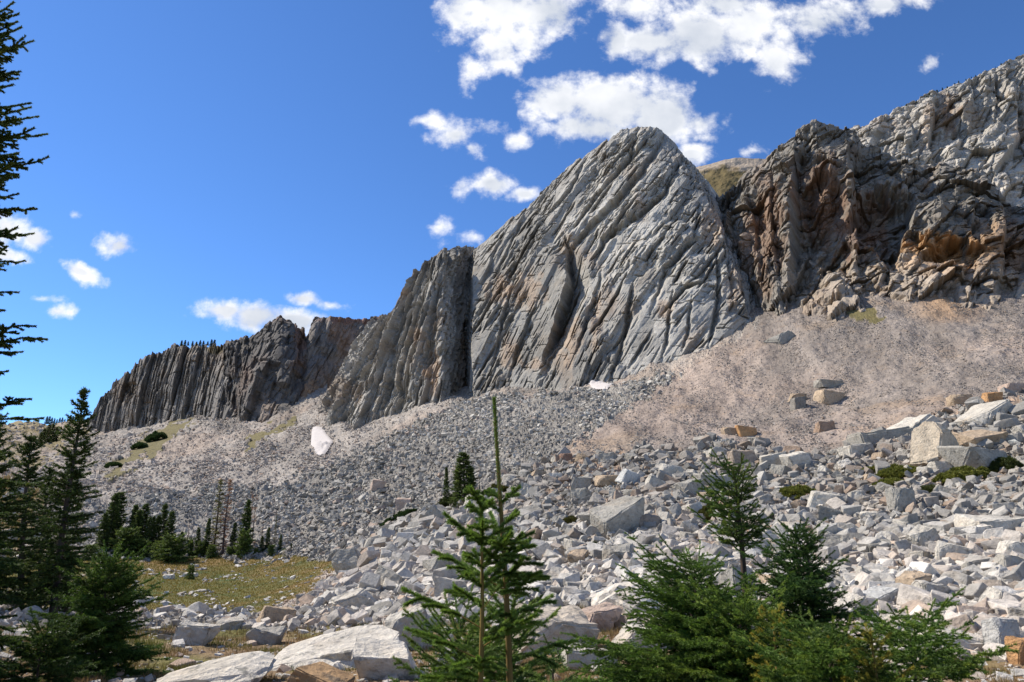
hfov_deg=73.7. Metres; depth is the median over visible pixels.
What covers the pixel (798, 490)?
juniper mat
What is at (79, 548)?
fir tree
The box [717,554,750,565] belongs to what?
boulder
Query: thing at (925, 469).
boulder
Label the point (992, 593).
boulder
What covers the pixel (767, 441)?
boulder
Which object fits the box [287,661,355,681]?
boulder
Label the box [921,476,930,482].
boulder
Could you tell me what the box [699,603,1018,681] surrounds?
fir shrub
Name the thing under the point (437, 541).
boulder
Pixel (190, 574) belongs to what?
fir shrub
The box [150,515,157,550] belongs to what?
fir tree
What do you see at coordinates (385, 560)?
boulder
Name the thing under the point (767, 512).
boulder
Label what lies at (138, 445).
scrub mat
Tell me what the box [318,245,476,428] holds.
cliff
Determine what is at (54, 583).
fir tree
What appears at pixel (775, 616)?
fir sapling
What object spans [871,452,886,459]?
boulder
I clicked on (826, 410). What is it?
scree rubble
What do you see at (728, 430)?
boulder
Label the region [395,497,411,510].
boulder
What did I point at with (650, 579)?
boulder
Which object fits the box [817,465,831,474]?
boulder
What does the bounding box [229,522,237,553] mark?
fir tree
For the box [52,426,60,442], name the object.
fir tree
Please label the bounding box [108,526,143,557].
fir shrub
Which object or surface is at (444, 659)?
boulder
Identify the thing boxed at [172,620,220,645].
boulder
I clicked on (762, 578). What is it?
boulder
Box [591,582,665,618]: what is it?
boulder
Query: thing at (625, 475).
boulder
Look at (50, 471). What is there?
fir tree
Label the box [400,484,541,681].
fir sapling
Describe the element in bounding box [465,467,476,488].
fir tree
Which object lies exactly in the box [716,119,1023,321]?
cliff
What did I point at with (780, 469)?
boulder
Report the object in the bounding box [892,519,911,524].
boulder
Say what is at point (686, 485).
boulder
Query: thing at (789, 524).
boulder
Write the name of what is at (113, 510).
fir tree
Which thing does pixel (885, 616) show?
boulder
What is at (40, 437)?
fir tree
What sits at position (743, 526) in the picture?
fir tree
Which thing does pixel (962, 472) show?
juniper mat
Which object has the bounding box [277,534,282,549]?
fir tree
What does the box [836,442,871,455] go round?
boulder
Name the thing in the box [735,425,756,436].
boulder
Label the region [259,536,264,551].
fir tree
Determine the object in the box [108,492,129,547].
fir tree
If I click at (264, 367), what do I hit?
cliff
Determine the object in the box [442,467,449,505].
fir tree
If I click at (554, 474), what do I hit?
boulder
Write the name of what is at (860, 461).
boulder
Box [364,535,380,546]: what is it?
boulder
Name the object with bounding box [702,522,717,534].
boulder
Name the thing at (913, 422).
boulder
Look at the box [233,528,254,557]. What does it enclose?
fir shrub
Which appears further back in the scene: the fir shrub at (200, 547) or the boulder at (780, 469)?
the fir shrub at (200, 547)
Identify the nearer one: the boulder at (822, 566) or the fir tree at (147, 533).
the boulder at (822, 566)
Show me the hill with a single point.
(722, 177)
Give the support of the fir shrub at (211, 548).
on the ground at (864, 350)
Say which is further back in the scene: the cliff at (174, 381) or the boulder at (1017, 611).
the cliff at (174, 381)
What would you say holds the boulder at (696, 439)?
on the ground at (864, 350)
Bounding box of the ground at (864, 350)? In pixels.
[0,292,1023,681]
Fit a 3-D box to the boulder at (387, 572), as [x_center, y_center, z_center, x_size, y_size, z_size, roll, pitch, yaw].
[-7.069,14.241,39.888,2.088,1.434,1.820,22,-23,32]
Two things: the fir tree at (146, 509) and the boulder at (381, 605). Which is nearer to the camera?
the boulder at (381, 605)
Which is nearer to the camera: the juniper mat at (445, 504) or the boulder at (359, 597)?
the boulder at (359, 597)
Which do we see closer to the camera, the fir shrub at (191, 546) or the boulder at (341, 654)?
the boulder at (341, 654)
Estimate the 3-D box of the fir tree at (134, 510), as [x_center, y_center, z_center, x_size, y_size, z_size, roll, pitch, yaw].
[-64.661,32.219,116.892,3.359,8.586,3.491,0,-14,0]
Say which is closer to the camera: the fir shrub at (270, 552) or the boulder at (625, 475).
the boulder at (625, 475)
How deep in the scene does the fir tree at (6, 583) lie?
25.24 m
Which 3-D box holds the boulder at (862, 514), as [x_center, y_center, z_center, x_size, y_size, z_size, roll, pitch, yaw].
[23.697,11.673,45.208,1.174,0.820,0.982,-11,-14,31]
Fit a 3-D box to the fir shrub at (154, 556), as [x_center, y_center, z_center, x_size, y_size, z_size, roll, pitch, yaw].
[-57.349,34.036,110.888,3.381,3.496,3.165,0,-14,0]
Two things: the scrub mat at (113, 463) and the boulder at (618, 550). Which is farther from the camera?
the scrub mat at (113, 463)
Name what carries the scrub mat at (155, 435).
on the ground at (864, 350)
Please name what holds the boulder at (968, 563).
on the ground at (864, 350)
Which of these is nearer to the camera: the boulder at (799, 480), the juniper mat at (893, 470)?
the juniper mat at (893, 470)
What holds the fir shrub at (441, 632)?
on the ground at (864, 350)
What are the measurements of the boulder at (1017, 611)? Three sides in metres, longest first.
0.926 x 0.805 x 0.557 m
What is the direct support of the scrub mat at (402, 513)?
on the ground at (864, 350)
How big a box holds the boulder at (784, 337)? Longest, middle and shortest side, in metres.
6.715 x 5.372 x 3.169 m
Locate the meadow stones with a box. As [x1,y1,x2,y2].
[8,555,332,608]
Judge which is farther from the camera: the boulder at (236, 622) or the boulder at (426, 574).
the boulder at (426, 574)
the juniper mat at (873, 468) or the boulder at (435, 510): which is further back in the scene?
the boulder at (435, 510)
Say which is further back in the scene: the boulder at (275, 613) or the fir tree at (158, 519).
the fir tree at (158, 519)
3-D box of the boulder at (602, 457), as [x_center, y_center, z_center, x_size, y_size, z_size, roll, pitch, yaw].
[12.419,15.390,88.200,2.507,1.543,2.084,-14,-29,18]
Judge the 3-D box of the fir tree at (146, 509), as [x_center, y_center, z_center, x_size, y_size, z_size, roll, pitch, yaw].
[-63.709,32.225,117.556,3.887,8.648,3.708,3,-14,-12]
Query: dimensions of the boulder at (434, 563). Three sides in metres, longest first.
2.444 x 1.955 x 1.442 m
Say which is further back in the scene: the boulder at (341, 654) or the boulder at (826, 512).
the boulder at (826, 512)
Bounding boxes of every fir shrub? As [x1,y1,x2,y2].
[0,595,108,681]
[15,540,171,680]
[81,544,100,559]
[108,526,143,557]
[135,537,150,556]
[148,540,163,560]
[151,532,196,563]
[183,563,196,579]
[185,537,195,555]
[193,540,205,556]
[205,544,217,558]
[225,546,233,555]
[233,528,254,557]
[265,544,274,555]
[387,581,521,681]
[458,587,564,681]
[529,632,578,681]
[553,531,821,681]
[634,576,844,681]
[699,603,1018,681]
[853,586,991,681]
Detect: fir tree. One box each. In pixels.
[0,0,48,674]
[0,411,50,606]
[0,432,63,605]
[5,387,104,613]
[17,464,61,606]
[31,463,91,612]
[38,432,42,444]
[39,428,46,443]
[44,424,51,442]
[47,424,55,442]
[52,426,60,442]
[91,512,112,551]
[94,493,120,548]
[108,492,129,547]
[119,504,139,550]
[130,509,144,550]
[140,503,150,548]
[144,517,153,552]
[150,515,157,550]
[152,515,161,547]
[159,503,168,539]
[161,511,176,547]
[194,527,200,554]
[199,518,211,556]
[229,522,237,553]
[236,499,255,544]
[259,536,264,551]
[264,527,270,549]
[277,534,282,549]
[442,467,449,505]
[445,452,481,505]
[451,465,462,507]
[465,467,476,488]
[687,447,773,629]
[731,517,912,681]
[781,526,849,646]
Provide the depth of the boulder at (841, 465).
65.37 m
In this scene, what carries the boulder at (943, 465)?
on the ground at (864, 350)
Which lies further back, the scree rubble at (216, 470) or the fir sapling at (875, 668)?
the scree rubble at (216, 470)
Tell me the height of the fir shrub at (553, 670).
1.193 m
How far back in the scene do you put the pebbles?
13.72 m
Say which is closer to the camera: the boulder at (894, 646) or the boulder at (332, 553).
the boulder at (894, 646)
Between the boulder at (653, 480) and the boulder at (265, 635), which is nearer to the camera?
the boulder at (265, 635)
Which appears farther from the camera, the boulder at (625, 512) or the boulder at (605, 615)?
the boulder at (625, 512)
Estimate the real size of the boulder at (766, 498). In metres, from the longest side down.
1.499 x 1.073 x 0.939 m
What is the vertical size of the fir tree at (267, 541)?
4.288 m
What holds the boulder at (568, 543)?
on the ground at (864, 350)
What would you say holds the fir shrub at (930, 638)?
on the ground at (864, 350)
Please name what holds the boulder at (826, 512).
on the ground at (864, 350)
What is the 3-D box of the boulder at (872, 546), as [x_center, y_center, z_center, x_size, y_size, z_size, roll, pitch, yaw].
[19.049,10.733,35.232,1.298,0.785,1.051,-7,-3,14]
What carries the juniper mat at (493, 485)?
on the ground at (864, 350)
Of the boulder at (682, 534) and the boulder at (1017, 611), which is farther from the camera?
the boulder at (682, 534)
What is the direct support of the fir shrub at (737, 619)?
on the ground at (864, 350)
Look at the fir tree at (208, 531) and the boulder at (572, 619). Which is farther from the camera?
the fir tree at (208, 531)
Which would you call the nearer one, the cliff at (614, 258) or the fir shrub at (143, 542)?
the fir shrub at (143, 542)
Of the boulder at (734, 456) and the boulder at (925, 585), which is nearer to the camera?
the boulder at (925, 585)
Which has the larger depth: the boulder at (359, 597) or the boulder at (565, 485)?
the boulder at (565, 485)
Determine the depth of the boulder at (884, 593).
22.73 m
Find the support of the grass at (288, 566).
on the ground at (864, 350)
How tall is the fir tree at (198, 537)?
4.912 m
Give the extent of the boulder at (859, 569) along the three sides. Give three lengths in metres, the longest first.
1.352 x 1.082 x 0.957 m
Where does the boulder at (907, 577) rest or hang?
on the ground at (864, 350)
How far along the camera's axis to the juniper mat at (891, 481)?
55.25 m
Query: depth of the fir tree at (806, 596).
6.48 m
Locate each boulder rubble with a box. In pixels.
[0,387,1023,670]
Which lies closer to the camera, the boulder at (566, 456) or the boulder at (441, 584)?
the boulder at (441, 584)
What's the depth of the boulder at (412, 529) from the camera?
72.35 m
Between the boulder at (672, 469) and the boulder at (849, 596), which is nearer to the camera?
the boulder at (849, 596)
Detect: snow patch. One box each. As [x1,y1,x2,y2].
[311,426,332,454]
[589,379,611,389]
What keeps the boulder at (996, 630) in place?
on the ground at (864, 350)
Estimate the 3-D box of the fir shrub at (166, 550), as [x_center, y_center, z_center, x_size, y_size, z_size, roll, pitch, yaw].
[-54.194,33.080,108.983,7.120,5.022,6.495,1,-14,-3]
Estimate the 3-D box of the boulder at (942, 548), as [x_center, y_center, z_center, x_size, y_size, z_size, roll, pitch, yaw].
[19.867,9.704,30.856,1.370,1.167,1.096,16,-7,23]
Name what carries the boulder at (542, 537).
on the ground at (864, 350)
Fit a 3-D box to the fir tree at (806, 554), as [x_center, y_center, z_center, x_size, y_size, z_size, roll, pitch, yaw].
[2.844,2.863,6.388,0.614,2.239,0.591,0,-14,0]
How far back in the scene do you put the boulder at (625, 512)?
47.91 m
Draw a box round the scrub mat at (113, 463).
[103,461,122,467]
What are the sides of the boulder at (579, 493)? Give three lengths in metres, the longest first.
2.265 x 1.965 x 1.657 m
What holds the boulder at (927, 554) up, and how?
on the ground at (864, 350)
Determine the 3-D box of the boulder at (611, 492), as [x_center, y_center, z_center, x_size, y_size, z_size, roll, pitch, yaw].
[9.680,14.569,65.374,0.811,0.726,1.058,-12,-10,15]
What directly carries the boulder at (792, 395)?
on the ground at (864, 350)
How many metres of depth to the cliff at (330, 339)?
429.10 m
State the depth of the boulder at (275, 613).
28.94 m
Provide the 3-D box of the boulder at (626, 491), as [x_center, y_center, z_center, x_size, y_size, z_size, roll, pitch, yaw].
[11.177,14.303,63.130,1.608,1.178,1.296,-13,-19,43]
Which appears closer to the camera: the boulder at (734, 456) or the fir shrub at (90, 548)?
the boulder at (734, 456)
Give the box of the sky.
[0,0,1023,424]
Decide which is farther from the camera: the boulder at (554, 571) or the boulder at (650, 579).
the boulder at (554, 571)
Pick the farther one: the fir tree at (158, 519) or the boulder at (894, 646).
the fir tree at (158, 519)
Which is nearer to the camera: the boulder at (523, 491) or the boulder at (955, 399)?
the boulder at (523, 491)
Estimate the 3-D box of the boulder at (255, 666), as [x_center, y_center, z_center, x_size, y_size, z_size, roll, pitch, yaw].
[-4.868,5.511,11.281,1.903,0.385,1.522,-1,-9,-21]
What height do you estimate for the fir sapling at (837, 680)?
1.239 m
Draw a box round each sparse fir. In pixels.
[208,478,224,549]
[215,479,232,553]
[252,495,257,543]
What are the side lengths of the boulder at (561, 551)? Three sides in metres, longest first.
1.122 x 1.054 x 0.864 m
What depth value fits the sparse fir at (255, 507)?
118.06 m
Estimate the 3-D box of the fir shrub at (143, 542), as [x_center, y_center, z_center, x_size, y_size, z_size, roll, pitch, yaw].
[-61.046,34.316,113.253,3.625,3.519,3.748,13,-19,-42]
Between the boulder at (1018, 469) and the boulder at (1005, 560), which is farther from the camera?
the boulder at (1018, 469)
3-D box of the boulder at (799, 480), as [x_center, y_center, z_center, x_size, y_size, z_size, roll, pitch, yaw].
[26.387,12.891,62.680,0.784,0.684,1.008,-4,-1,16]
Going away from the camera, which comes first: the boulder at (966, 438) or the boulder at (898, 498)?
the boulder at (898, 498)
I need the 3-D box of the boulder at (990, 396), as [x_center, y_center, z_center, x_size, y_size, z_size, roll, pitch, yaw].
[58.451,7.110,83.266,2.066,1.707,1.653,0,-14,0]
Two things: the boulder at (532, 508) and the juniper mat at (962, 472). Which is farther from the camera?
the boulder at (532, 508)
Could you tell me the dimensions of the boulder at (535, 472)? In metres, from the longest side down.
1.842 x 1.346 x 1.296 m
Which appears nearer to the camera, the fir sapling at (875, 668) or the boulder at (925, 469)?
the fir sapling at (875, 668)
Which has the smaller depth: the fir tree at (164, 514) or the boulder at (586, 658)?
the boulder at (586, 658)
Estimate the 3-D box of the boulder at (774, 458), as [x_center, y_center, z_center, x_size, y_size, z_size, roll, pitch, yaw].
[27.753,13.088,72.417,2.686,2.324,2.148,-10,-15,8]
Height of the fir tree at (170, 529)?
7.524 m
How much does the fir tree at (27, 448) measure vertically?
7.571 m
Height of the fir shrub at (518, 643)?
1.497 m
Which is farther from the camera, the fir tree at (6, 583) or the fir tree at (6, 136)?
the fir tree at (6, 583)
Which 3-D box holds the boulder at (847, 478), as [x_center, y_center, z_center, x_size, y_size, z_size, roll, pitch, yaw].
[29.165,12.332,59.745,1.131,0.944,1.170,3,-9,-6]
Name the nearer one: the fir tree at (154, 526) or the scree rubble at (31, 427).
the fir tree at (154, 526)
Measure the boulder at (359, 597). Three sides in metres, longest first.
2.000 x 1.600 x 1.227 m
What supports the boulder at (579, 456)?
on the ground at (864, 350)
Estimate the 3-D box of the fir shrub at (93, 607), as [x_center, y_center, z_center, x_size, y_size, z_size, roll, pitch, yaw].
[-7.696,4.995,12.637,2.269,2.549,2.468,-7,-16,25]
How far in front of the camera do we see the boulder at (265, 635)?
20.03 m
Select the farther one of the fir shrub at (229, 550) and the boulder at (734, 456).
the fir shrub at (229, 550)
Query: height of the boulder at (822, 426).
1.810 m
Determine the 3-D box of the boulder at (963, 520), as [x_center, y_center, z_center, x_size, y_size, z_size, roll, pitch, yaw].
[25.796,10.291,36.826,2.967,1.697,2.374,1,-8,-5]
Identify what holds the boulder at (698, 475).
on the ground at (864, 350)
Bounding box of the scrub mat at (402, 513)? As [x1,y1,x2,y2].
[379,508,416,525]
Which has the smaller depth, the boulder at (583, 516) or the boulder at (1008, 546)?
the boulder at (1008, 546)
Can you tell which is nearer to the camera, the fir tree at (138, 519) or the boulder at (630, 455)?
the boulder at (630, 455)
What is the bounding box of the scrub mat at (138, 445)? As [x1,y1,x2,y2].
[131,441,148,449]
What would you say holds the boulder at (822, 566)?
on the ground at (864, 350)
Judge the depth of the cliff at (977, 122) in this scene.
359.81 m
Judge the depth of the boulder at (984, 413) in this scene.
72.82 m
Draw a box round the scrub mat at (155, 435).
[144,430,167,442]
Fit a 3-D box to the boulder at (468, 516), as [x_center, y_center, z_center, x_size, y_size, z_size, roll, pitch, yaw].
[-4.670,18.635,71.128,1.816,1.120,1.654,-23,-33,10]
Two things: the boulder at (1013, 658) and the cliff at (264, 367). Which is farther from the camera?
the cliff at (264, 367)
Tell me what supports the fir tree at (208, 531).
on the ground at (864, 350)
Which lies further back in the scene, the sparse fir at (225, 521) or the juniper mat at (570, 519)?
the sparse fir at (225, 521)
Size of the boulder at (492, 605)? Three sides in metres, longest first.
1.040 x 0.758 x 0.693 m
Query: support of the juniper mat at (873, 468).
on the ground at (864, 350)
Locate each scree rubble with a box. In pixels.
[0,309,760,618]
[1,421,85,469]
[551,293,1023,457]
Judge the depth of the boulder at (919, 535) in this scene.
34.77 m
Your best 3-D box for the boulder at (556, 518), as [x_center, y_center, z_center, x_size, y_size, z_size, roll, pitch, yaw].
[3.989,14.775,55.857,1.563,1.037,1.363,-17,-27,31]
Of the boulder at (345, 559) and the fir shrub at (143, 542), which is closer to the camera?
the boulder at (345, 559)
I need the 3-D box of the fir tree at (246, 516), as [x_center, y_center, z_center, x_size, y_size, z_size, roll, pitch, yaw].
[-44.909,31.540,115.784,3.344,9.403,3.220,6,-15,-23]
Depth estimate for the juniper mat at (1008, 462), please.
55.14 m
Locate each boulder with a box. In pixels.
[3,628,27,635]
[156,651,276,681]
[163,574,174,578]
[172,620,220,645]
[216,616,243,630]
[245,624,286,644]
[256,606,296,622]
[271,625,398,670]
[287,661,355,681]
[319,647,353,660]
[327,549,340,561]
[331,547,360,574]
[331,588,376,608]
[351,637,417,679]
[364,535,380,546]
[370,479,386,490]
[370,601,392,612]
[375,564,402,583]
[379,556,389,563]
[385,604,431,649]
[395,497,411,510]
[403,525,423,531]
[422,553,461,571]
[422,572,432,576]
[425,504,448,518]
[432,647,457,674]
[434,538,442,544]
[434,576,466,596]
[456,512,474,522]
[484,598,501,621]
[487,513,516,530]
[501,474,519,483]
[512,602,599,653]
[519,482,532,495]
[520,505,543,513]
[531,469,545,475]
[540,530,561,540]
[542,549,564,556]
[544,566,572,580]
[547,473,561,476]
[552,514,567,523]
[559,453,572,460]
[560,483,568,487]
[561,643,618,669]
[564,538,586,550]
[567,549,588,562]
[570,487,591,500]
[571,473,591,489]
[574,453,588,461]
[577,510,590,523]
[581,602,622,630]
[589,495,644,533]
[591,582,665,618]
[594,475,617,486]
[598,452,617,463]
[602,543,634,559]
[608,489,616,495]
[611,624,666,647]
[615,468,642,484]
[623,489,632,494]
[624,452,638,460]
[639,513,660,526]
[645,473,665,486]
[645,570,670,581]
[649,531,668,544]
[658,464,682,473]
[674,478,703,493]
[679,531,695,538]
[679,549,698,562]
[681,502,704,514]
[693,435,704,443]
[693,473,732,487]
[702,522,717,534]
[704,447,725,456]
[716,536,765,549]
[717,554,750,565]
[718,564,755,590]
[720,427,736,434]
[727,450,756,463]
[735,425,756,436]
[747,437,770,446]
[757,494,771,503]
[758,574,774,583]
[759,451,785,464]
[764,330,794,343]
[765,509,778,515]
[769,464,791,474]
[773,521,802,527]
[779,451,811,465]
[788,393,806,401]
[790,396,805,410]
[790,499,800,507]
[795,478,804,482]
[801,561,837,576]
[806,491,847,507]
[813,379,842,387]
[813,390,845,404]
[813,421,835,432]
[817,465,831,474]
[817,505,841,520]
[821,532,849,548]
[827,592,872,612]
[829,449,837,454]
[833,458,851,469]
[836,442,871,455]
[836,476,853,482]
[846,426,912,444]
[847,490,866,503]
[854,459,864,463]
[856,566,872,574]
[859,511,877,518]
[862,585,898,602]
[868,539,891,551]
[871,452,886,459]
[872,634,904,650]
[875,482,894,491]
[876,531,898,540]
[882,611,910,625]
[885,487,915,512]
[887,414,940,428]
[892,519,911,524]
[895,449,909,458]
[895,570,931,584]
[906,524,941,545]
[909,421,958,465]
[909,551,930,557]
[911,580,949,593]
[912,625,982,652]
[916,466,932,472]
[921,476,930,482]
[928,461,952,472]
[932,484,954,492]
[934,540,972,559]
[937,446,1006,468]
[945,394,972,406]
[952,429,1007,445]
[953,514,1023,530]
[954,400,1012,426]
[961,558,989,567]
[963,524,992,533]
[977,586,1022,601]
[981,392,1002,401]
[981,617,1020,645]
[986,476,999,481]
[994,554,1023,566]
[996,540,1023,553]
[997,382,1023,391]
[1004,636,1023,664]
[1008,467,1022,471]
[1008,607,1023,616]
[1010,424,1023,433]
[1013,455,1023,460]
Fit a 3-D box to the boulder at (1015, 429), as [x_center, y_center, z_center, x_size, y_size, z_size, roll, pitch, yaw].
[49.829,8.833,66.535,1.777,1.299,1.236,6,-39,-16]
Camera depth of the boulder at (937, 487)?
50.73 m
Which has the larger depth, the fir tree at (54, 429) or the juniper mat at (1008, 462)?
the fir tree at (54, 429)
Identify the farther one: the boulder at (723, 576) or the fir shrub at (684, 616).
the boulder at (723, 576)
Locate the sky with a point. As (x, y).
(218, 170)
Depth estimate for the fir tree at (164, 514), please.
118.88 m
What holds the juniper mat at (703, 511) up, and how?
on the ground at (864, 350)
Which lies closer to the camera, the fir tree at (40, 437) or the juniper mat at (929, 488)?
the juniper mat at (929, 488)
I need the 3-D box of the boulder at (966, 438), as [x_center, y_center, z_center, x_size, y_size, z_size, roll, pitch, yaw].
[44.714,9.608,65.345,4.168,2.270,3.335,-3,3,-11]
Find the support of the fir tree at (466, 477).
on the ground at (864, 350)
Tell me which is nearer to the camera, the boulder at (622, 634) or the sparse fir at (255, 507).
the boulder at (622, 634)
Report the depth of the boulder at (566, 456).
95.23 m
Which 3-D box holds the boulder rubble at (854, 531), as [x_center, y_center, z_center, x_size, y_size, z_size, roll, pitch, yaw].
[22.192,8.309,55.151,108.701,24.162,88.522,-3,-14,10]
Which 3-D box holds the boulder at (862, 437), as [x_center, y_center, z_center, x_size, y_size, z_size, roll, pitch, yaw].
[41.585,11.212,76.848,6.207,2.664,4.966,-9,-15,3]
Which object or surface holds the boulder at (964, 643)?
on the ground at (864, 350)
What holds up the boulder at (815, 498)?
on the ground at (864, 350)
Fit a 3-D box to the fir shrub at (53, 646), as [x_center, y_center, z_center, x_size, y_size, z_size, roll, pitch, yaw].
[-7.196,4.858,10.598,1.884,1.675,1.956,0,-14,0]
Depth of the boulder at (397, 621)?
17.06 m
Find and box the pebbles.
[0,479,1023,681]
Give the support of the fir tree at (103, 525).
on the ground at (864, 350)
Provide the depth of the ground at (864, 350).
150.65 m
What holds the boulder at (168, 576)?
on the ground at (864, 350)
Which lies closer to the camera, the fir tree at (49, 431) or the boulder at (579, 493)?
the boulder at (579, 493)
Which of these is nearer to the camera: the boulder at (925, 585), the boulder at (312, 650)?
the boulder at (312, 650)
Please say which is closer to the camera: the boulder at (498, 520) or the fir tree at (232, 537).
the boulder at (498, 520)
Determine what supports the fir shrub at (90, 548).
on the ground at (864, 350)
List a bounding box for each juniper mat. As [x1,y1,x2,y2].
[435,494,452,506]
[480,483,508,495]
[563,515,577,523]
[698,504,724,520]
[779,483,817,498]
[857,464,890,473]
[869,477,904,485]
[876,463,917,478]
[916,484,934,492]
[931,464,990,482]
[987,455,1023,472]
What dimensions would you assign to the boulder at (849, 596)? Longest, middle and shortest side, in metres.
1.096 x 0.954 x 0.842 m
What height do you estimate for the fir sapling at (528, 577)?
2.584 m
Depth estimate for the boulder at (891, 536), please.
37.16 m
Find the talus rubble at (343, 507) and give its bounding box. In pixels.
[79,368,681,564]
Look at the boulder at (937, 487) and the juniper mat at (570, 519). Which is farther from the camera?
the juniper mat at (570, 519)
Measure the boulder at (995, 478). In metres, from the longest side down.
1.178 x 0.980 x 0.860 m
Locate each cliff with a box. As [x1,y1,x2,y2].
[87,337,240,432]
[223,315,309,422]
[300,316,379,397]
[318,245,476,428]
[463,126,758,396]
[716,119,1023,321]
[850,54,1023,206]
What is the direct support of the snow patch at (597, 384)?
on the ground at (864, 350)
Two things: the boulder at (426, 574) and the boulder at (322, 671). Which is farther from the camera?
the boulder at (426, 574)
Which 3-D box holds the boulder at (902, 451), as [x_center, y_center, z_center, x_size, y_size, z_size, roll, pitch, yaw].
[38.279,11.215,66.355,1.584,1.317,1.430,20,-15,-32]
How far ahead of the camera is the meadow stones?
76.04 m
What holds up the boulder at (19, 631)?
on the ground at (864, 350)
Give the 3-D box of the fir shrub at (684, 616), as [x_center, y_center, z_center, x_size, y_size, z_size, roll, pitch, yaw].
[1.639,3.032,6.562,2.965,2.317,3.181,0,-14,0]
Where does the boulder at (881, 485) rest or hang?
on the ground at (864, 350)
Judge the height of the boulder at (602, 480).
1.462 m
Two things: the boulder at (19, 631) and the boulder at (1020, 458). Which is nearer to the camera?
the boulder at (19, 631)
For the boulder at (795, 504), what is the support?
on the ground at (864, 350)
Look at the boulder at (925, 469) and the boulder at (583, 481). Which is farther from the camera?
the boulder at (583, 481)
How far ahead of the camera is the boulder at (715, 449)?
83.85 m
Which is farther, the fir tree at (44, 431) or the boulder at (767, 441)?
the fir tree at (44, 431)
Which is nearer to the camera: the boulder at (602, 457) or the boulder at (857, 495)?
the boulder at (857, 495)
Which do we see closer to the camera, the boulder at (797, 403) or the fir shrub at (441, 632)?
the fir shrub at (441, 632)
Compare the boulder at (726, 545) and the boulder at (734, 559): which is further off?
the boulder at (726, 545)
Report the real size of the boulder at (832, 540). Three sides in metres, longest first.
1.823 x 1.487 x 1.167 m
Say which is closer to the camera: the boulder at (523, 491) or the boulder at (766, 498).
the boulder at (766, 498)
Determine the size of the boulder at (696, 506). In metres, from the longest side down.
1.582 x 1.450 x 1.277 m
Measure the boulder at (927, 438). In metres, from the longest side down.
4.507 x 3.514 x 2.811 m
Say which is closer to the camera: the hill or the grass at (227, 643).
the grass at (227, 643)
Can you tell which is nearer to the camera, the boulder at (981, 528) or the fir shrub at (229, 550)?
the boulder at (981, 528)
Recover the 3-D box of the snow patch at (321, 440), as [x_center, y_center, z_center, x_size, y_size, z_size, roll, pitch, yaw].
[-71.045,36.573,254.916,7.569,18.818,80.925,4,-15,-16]
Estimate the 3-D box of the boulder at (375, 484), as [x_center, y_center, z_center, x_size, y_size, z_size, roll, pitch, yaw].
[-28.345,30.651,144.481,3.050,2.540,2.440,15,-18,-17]
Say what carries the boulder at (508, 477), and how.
on the ground at (864, 350)
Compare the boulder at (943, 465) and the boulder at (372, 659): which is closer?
the boulder at (372, 659)
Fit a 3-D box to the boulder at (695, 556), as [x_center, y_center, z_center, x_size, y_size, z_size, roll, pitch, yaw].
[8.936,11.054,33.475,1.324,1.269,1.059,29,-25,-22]
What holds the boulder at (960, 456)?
on the ground at (864, 350)
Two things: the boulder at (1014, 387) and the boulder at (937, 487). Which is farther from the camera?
the boulder at (1014, 387)
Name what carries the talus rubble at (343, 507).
on the ground at (864, 350)
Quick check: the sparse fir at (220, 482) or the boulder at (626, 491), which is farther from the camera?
the sparse fir at (220, 482)
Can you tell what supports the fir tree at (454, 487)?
on the ground at (864, 350)
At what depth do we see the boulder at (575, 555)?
39.37 m
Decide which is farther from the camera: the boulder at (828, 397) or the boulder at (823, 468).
the boulder at (828, 397)
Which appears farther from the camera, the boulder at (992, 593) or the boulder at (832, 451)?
the boulder at (832, 451)
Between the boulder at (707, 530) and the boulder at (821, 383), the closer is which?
the boulder at (707, 530)
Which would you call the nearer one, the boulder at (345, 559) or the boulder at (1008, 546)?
the boulder at (1008, 546)
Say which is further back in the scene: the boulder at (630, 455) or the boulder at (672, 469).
the boulder at (630, 455)
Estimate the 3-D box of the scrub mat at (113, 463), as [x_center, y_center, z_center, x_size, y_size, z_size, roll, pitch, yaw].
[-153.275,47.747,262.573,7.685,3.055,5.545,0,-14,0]
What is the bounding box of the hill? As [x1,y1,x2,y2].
[696,158,763,196]
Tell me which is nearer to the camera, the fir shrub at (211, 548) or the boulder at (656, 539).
the boulder at (656, 539)
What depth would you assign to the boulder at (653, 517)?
47.91 m
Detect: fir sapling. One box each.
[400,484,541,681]
[418,396,579,681]
[747,602,801,681]
[825,636,860,681]
[838,621,914,681]
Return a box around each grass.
[0,470,1023,681]
[2,553,334,612]
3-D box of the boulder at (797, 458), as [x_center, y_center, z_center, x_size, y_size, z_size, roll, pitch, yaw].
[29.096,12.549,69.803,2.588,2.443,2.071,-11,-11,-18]
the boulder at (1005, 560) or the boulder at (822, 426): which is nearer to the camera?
the boulder at (1005, 560)

